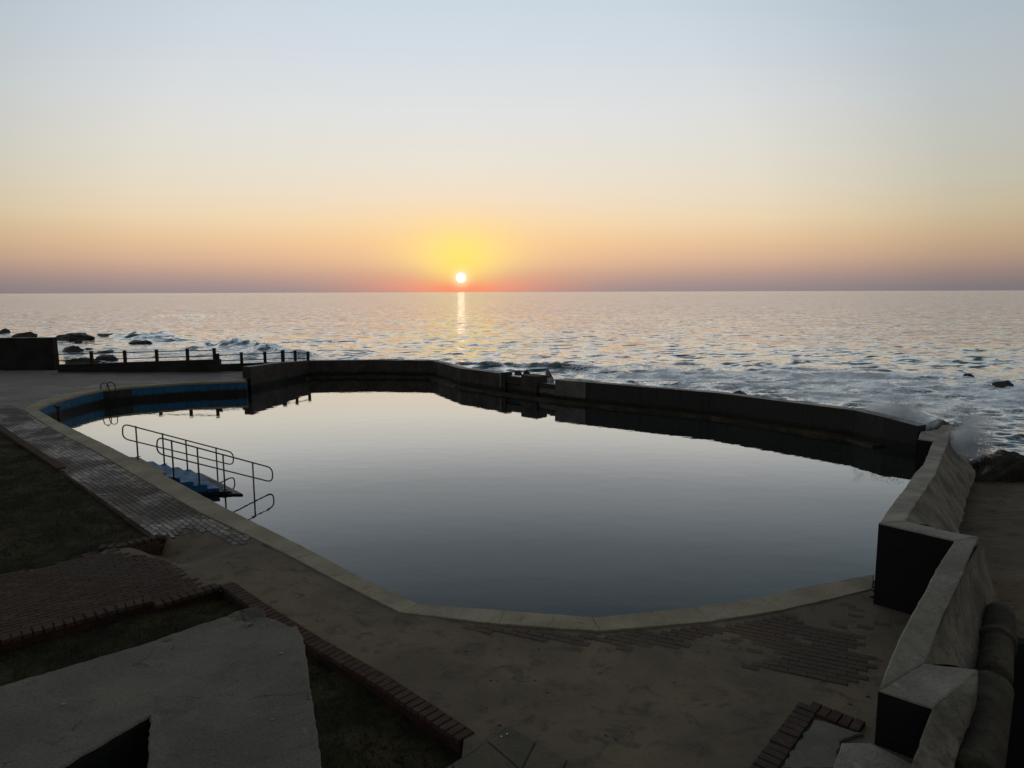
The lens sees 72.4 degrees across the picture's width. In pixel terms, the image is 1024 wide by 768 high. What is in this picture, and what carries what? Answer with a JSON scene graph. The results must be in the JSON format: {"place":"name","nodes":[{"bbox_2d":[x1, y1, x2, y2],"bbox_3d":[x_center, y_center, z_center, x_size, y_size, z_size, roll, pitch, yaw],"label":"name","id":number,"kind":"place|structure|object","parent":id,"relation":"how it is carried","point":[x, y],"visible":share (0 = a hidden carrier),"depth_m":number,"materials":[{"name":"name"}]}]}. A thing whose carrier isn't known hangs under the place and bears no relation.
{"place":"outdoors","nodes":[
{"label":"outdoors","id":0,"kind":"place"},
{"bbox_2d":[0,337,57,369],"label":"box wall","id":1,"kind":"structure","parent":0,"point":[26,353],"depth_m":44.96,"materials":[{"name":"grey concrete"}]},
{"bbox_2d":[0,432,144,573],"bbox_3d":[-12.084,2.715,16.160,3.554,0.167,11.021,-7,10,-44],"label":"grass","id":2,"kind":"structure","parent":0,"point":[101,518],"depth_m":15.21,"materials":[{"name":"green plant"}]},
{"bbox_2d":[0,592,461,767],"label":"grass","id":3,"kind":"structure","parent":0,"point":[333,719],"depth_m":8.58,"materials":[{"name":"green plant"}]},
{"bbox_2d":[0,370,912,767],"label":"pool deck","id":4,"kind":"structure","parent":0,"point":[662,706],"depth_m":8.87,"materials":[{"name":"grey concrete"}]},
{"bbox_2d":[0,425,150,536],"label":"brick edging","id":5,"kind":"object","parent":4,"relation":"on","point":[41,455],"visible":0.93,"depth_m":19.27,"materials":[{"name":"ceramic"}]},
{"bbox_2d":[0,596,151,652],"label":"brick edging","id":6,"kind":"object","parent":4,"relation":"on","point":[38,635],"visible":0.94,"depth_m":10.13,"materials":[{"name":"brick"}]},
{"bbox_2d":[0,549,203,641],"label":"brick path","id":7,"kind":"structure","parent":4,"relation":"on","point":[158,582],"depth_m":11.35,"materials":[{"name":"brick"}]},
{"bbox_2d":[81,533,165,557],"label":"corner wall","id":8,"kind":"structure","parent":4,"relation":"on","point":[154,545],"depth_m":13.42,"materials":[{"name":"ceramic"}]},
{"bbox_2d":[0,405,267,546],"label":"poolside path","id":9,"kind":"structure","parent":4,"relation":"on","point":[121,491],"depth_m":17.24,"materials":[{"name":"brick"}]},
{"bbox_2d":[57,359,220,371],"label":"wall","id":10,"kind":"structure","parent":4,"relation":"on","point":[208,365],"depth_m":42.23,"materials":[{"name":"grey concrete"}]},
{"bbox_2d":[54,348,215,365],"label":"railing","id":11,"kind":"object","parent":10,"relation":"on","point":[124,358],"visible":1,"depth_m":42.28,"materials":[{"name":"black metal"}]},
{"bbox_2d":[0,607,321,767],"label":"wall","id":12,"kind":"structure","parent":4,"relation":"on","point":[220,692],"depth_m":1.88,"materials":[{"name":"grey concrete"}]},
{"bbox_2d":[152,583,220,612],"bbox_3d":[-5.125,3.546,11.073,0.240,0.502,0.977,7,10,44],"label":"brick edging","id":13,"kind":"object","parent":4,"relation":"on","point":[202,593],"visible":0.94,"depth_m":11.00,"materials":[{"name":"brick"}]},
{"bbox_2d":[220,361,287,370],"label":"wall","id":14,"kind":"structure","parent":4,"relation":"on","point":[232,367],"depth_m":42.85,"materials":[{"name":"grey concrete"}]},
{"bbox_2d":[216,350,309,363],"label":"railing","id":15,"kind":"object","parent":14,"relation":"on","point":[282,358],"visible":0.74,"depth_m":43.98,"materials":[{"name":"black metal"}]},
{"bbox_2d":[220,582,320,652],"bbox_3d":[-3.676,3.617,10.494,2.754,0.502,0.240,7,10,44],"label":"brick edging","id":16,"kind":"object","parent":4,"relation":"on","point":[241,598],"visible":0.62,"depth_m":10.66,"materials":[{"name":"ceramic"}]},
{"bbox_2d":[308,638,473,754],"bbox_3d":[-1.567,3.867,8.542,3.030,0.503,0.261,7,10,43],"label":"brick edging","id":17,"kind":"object","parent":4,"relation":"on","point":[424,715],"visible":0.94,"depth_m":8.27,"materials":[{"name":"brick"}]},
{"bbox_2d":[23,380,874,632],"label":"pool edge","id":18,"kind":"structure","parent":4,"relation":"in","point":[44,411],"depth_m":11.56,"materials":[{"name":"concrete"}]},
{"bbox_2d":[54,405,61,420],"bbox_3d":[-19.451,1.536,30.067,0.220,1.230,0.220,0,7,0],"label":"drain pipe","id":19,"kind":"object","parent":18,"relation":"attached to","point":[58,412],"visible":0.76,"depth_m":29.99,"materials":[{"name":"black metal"}]},
{"bbox_2d":[100,382,116,404],"bbox_3d":[-19.946,0.823,34.651,0.753,1.850,0.324,3,8,26],"label":"pool ladder","id":20,"kind":"object","parent":18,"relation":"attached to","point":[109,391],"visible":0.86,"depth_m":34.52,"materials":[{"name":"silver metal"}]},
{"bbox_2d":[130,457,242,495],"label":"pool steps","id":21,"kind":"structure","parent":18,"relation":"on","point":[207,486],"depth_m":19.20,"materials":[{"name":"concrete"}]},
{"bbox_2d":[122,424,233,472],"bbox_3d":[-9.840,2.062,20.779,2.946,2.005,0.149,-4,9,-28],"label":"hand rail","id":22,"kind":"object","parent":21,"relation":"on","point":[162,447],"visible":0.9,"depth_m":20.62,"materials":[{"name":"silver metal"}]},
{"bbox_2d":[156,438,272,489],"bbox_3d":[-7.992,2.513,19.015,2.872,2.404,0.148,-4,8,-26],"label":"hand rail","id":23,"kind":"object","parent":21,"relation":"on","point":[198,464],"visible":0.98,"depth_m":18.82,"materials":[{"name":"grey metal"}]},
{"bbox_2d":[54,377,921,617],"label":"pool water","id":24,"kind":"structure","parent":18,"relation":"in","point":[424,491],"depth_m":19.38,"materials":[{"name":"grey liquid"}]},
{"bbox_2d":[447,727,578,767],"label":"stone platform","id":25,"kind":"structure","parent":4,"relation":"on","point":[513,748],"depth_m":6.77,"materials":[{"name":"stone"}]},
{"bbox_2d":[125,499,912,764],"bbox_3d":[-3.394,3.621,9.959,16.267,0.369,7.848,4,8,27],"label":"grit","id":26,"kind":"object","parent":4,"relation":"on","point":[867,696],"visible":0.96,"depth_m":8.55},
{"bbox_2d":[242,359,925,452],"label":"sea wall","id":27,"kind":"structure","parent":4,"relation":"on","point":[869,428],"depth_m":32.44,"materials":[{"name":"concrete"}]},
{"bbox_2d":[463,603,890,685],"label":"sanded paving","id":28,"kind":"structure","parent":4,"relation":"on","point":[849,666],"depth_m":9.54,"materials":[{"name":"concrete"}]},
{"bbox_2d":[750,701,864,767],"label":"brick border","id":29,"kind":"object","parent":4,"relation":"on","point":[782,743],"visible":0.96,"depth_m":7.57,"materials":[{"name":"brick"}]},
{"bbox_2d":[782,720,863,767],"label":"cement patch","id":30,"kind":"object","parent":4,"relation":"on","point":[818,744],"visible":0.95,"depth_m":7.27,"materials":[{"name":"grey concrete"}]},
{"bbox_2d":[833,743,911,767],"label":"cement slab","id":31,"kind":"structure","parent":4,"relation":"on","point":[860,755],"depth_m":7.05,"materials":[{"name":"grey concrete"}]},
{"bbox_2d":[0,290,1023,460],"bbox_3d":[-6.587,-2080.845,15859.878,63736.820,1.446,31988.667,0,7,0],"label":"sea","id":32,"kind":"structure","parent":0,"point":[865,349],"depth_m":107.91,"materials":[{"name":"liquid"}]},
{"bbox_2d":[0,328,10,332],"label":"rock","id":33,"kind":"object","parent":32,"relation":"in","point":[5,330],"visible":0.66,"depth_m":117.93,"materials":[{"name":"grey stone"}]},
{"bbox_2d":[11,331,37,336],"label":"rock","id":34,"kind":"object","parent":32,"relation":"in","point":[29,334],"visible":0.37,"depth_m":108.15,"materials":[{"name":"grey stone"}]},
{"bbox_2d":[62,346,83,351],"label":"rock","id":35,"kind":"object","parent":32,"relation":"in","point":[73,349],"visible":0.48,"depth_m":80.17,"materials":[{"name":"grey stone"}]},
{"bbox_2d":[56,332,94,339],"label":"rock","id":36,"kind":"object","parent":32,"relation":"in","point":[76,336],"visible":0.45,"depth_m":102.42,"materials":[{"name":"grey stone"}]},
{"bbox_2d":[64,357,99,363],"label":"rock","id":37,"kind":"object","parent":32,"relation":"in","point":[80,361],"visible":0.3,"depth_m":66.25,"materials":[{"name":"grey stone"}]},
{"bbox_2d":[97,333,111,336],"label":"rock","id":38,"kind":"object","parent":32,"relation":"in","point":[102,335],"visible":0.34,"depth_m":108.79,"materials":[{"name":"grey stone"}]},
{"bbox_2d":[97,349,113,352],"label":"rock","id":39,"kind":"object","parent":32,"relation":"in","point":[109,350],"visible":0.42,"depth_m":79.28,"materials":[{"name":"grey stone"}]},
{"bbox_2d":[95,354,118,359],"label":"rock","id":40,"kind":"object","parent":32,"relation":"in","point":[112,356],"visible":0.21,"depth_m":70.52,"materials":[{"name":"grey stone"}]},
{"bbox_2d":[129,340,151,343],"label":"rock","id":41,"kind":"object","parent":32,"relation":"in","point":[140,342],"visible":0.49,"depth_m":92.94,"materials":[{"name":"grey stone"}]},
{"bbox_2d":[546,369,553,382],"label":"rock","id":42,"kind":"object","parent":32,"relation":"in","point":[549,376],"visible":0.23,"depth_m":53.06,"materials":[{"name":"grey stone"}]},
{"bbox_2d":[733,390,747,394],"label":"rock","id":43,"kind":"object","parent":32,"relation":"in","point":[740,392],"visible":0.17,"depth_m":43.28,"materials":[{"name":"grey stone"}]},
{"bbox_2d":[953,422,963,440],"bbox_3d":[19.666,2.420,30.992,0.640,1.478,0.342,1,8,10],"label":"spray","id":44,"kind":"object","parent":32,"relation":"in","point":[954,423],"visible":0.21,"depth_m":30.84,"materials":[{"name":"white liquid"}]},
{"bbox_2d":[961,438,977,449],"bbox_3d":[19.180,2.973,29.528,0.974,1.352,0.400,0,7,0],"label":"spray","id":45,"kind":"object","parent":32,"relation":"in","point":[968,444],"visible":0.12,"depth_m":29.33,"materials":[{"name":"white liquid"}]},
{"bbox_2d":[992,380,1013,387],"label":"rock","id":46,"kind":"object","parent":32,"relation":"in","point":[1001,384],"visible":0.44,"depth_m":48.88,"materials":[{"name":"grey stone"}]},
{"bbox_2d":[0,0,1023,293],"label":"sky","id":47,"kind":"structure","parent":0,"point":[147,146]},
{"bbox_2d":[536,367,558,382],"bbox_3d":[1.986,-0.425,39.743,2.341,1.280,0.957,0,7,0],"label":"spray","id":48,"kind":"object","parent":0,"point":[551,375],"visible":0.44,"depth_m":39.74,"materials":[{"name":"white liquid"}]},
{"bbox_2d":[874,387,931,428],"bbox_3d":[14.107,1.320,26.189,2.985,2.468,1.591,0,7,0],"label":"spray","id":49,"kind":"object","parent":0,"point":[904,408],"visible":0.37,"depth_m":25.98,"materials":[{"name":"white liquid"}]},
{"bbox_2d":[951,401,1004,461],"bbox_3d":[14.864,1.527,22.337,1.599,2.017,1.120,3,8,23],"label":"spray","id":50,"kind":"object","parent":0,"point":[976,440],"visible":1,"depth_m":22.44,"materials":[{"name":"white liquid"}]},
{"bbox_2d":[936,481,1023,669],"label":"beach","id":51,"kind":"structure","parent":0,"point":[993,519],"depth_m":15.32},
{"bbox_2d":[873,425,994,767],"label":"stepped wall","id":52,"kind":"structure","parent":51,"relation":"on","point":[933,582],"depth_m":9.00,"materials":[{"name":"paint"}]},
{"bbox_2d":[926,419,950,430],"bbox_3d":[16.044,1.690,26.383,1.000,0.804,0.438,0,7,0],"label":"rock","id":53,"kind":"object","parent":52,"relation":"on","point":[936,424],"visible":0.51,"depth_m":26.24,"materials":[{"name":"grey stone"}]},
{"bbox_2d":[955,602,1017,767],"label":"drain pipe","id":54,"kind":"object","parent":52,"relation":"attached to","point":[984,744],"visible":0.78,"depth_m":7.68,"materials":[{"name":"concrete"}]},
{"bbox_2d":[969,449,1023,482],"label":"rock","id":55,"kind":"object","parent":51,"relation":"on","point":[1007,467],"visible":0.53,"depth_m":24.05,"materials":[{"name":"brown stone"}]},
{"bbox_2d":[979,635,1023,767],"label":"retaining wall","id":56,"kind":"structure","parent":51,"relation":"on","point":[1015,755],"depth_m":9.11,"materials":[{"name":"grey concrete"}]}
]}

